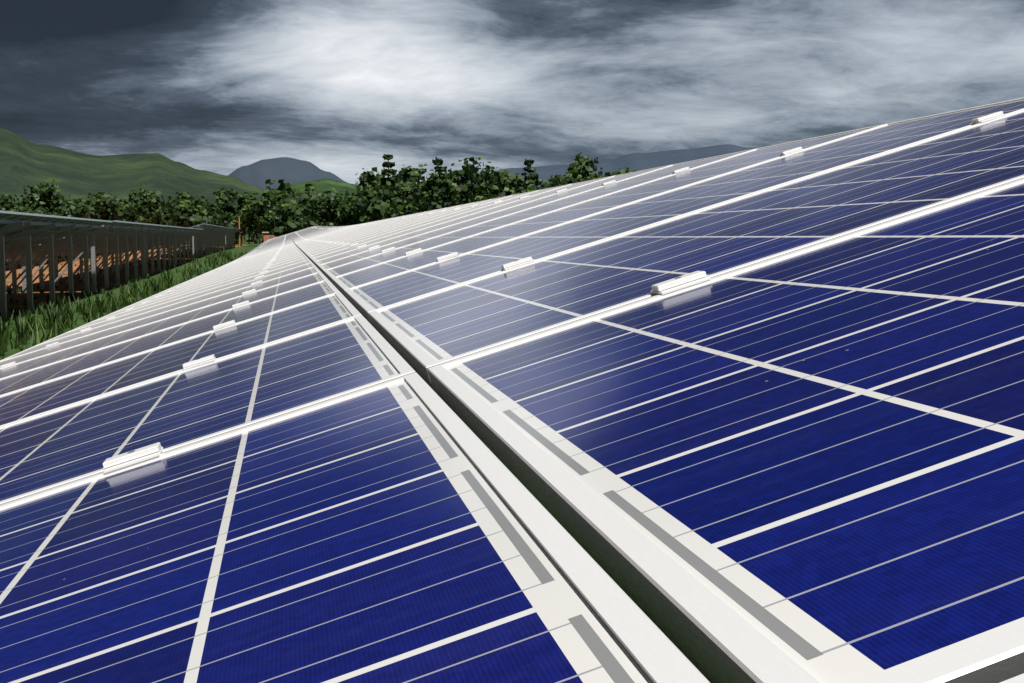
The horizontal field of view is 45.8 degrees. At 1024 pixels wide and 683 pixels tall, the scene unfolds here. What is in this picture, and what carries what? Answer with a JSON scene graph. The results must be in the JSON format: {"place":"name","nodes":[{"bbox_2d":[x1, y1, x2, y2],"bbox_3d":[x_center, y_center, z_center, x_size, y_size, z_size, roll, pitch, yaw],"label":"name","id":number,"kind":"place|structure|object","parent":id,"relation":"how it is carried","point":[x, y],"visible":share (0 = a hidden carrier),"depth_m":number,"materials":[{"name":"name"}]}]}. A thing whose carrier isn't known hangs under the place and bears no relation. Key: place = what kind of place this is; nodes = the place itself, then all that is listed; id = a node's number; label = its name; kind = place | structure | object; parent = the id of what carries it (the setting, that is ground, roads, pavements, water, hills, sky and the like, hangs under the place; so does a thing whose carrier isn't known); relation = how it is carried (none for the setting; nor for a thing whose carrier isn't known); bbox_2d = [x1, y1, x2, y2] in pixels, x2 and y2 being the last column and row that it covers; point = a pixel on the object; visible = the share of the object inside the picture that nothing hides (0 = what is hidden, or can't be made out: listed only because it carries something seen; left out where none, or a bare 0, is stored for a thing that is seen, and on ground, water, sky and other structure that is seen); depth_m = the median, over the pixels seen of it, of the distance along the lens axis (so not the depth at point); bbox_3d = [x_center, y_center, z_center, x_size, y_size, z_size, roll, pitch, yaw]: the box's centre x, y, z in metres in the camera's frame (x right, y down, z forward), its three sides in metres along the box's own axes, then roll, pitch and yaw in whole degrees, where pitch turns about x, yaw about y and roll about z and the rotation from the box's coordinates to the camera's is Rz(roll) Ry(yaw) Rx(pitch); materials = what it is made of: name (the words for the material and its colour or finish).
{"place":"outdoors","nodes":[
{"label":"outdoors","id":0,"kind":"place"},
{"bbox_2d":[5,244,165,269],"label":"boxes","id":1,"kind":"object","parent":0,"point":[9,267],"depth_m":55.23,"materials":[{"name":"metal"}]},
{"bbox_2d":[0,240,261,359],"bbox_3d":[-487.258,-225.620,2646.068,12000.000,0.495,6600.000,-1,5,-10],"label":"ground","id":2,"kind":"structure","parent":0,"point":[78,287],"depth_m":40.20,"materials":[{"name":"green plant"}]},
{"bbox_2d":[0,219,238,318],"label":"solar panel rack","id":3,"kind":"object","parent":2,"relation":"on","point":[126,240],"visible":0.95,"depth_m":34.30,"materials":[{"name":"metal"}]},
{"bbox_2d":[0,210,240,253],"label":"solar row","id":4,"kind":"object","parent":3,"relation":"on","point":[10,215],"visible":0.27,"depth_m":27.52,"materials":[{"name":"metal"}]},
{"bbox_2d":[0,247,248,358],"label":"grass tufts","id":5,"kind":"object","parent":2,"relation":"on","point":[27,328],"visible":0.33,"depth_m":22.85,"materials":[{"name":"green plant"}]},
{"bbox_2d":[238,216,240,247],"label":"marker post","id":6,"kind":"object","parent":2,"relation":"on","point":[239,246],"visible":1,"depth_m":116.59,"materials":[{"name":"orange paint"}]},
{"bbox_2d":[70,178,437,241],"bbox_3d":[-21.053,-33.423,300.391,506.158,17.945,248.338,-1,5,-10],"label":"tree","id":7,"kind":"object","parent":2,"relation":"on","point":[283,194],"visible":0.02,"depth_m":271.45,"materials":[{"name":"green plant"}]},
{"bbox_2d":[262,232,275,241],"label":"brick kiosk","id":8,"kind":"object","parent":2,"relation":"on","point":[267,235],"visible":0.42,"depth_m":124.44,"materials":[{"name":"brick"}]},
{"bbox_2d":[0,152,636,245],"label":"tree line","id":9,"kind":"object","parent":2,"relation":"on","point":[381,196],"visible":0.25,"depth_m":120.54,"materials":[{"name":"green plant"}]},
{"bbox_2d":[0,128,263,205],"bbox_3d":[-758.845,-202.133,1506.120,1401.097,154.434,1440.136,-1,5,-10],"label":"hill","id":10,"kind":"structure","parent":0,"point":[75,175],"depth_m":1254.18,"materials":[{"name":"green plant"}]},
{"bbox_2d":[228,157,356,190],"bbox_3d":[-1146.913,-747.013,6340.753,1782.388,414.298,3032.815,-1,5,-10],"label":"mountain","id":11,"kind":"structure","parent":0,"point":[292,171],"depth_m":5774.98,"materials":[{"name":"grey stone"}]},
{"bbox_2d":[235,179,355,239],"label":"hill","id":12,"kind":"structure","parent":0,"point":[324,185],"depth_m":785.57,"materials":[{"name":"green plant"}]},
{"bbox_2d":[0,98,1023,682],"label":"solar row","id":13,"kind":"object","parent":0,"point":[752,416],"visible":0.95,"depth_m":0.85,"materials":[{"name":"glass"}]},
{"bbox_2d":[0,0,1023,184],"label":"sky","id":14,"kind":"structure","parent":0,"point":[222,87],"materials":[{"name":"grey"}]},
{"bbox_2d":[467,144,755,187],"bbox_3d":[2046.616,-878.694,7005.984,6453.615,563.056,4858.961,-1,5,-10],"label":"mountain","id":15,"kind":"structure","parent":0,"point":[639,161],"depth_m":6914.62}
]}

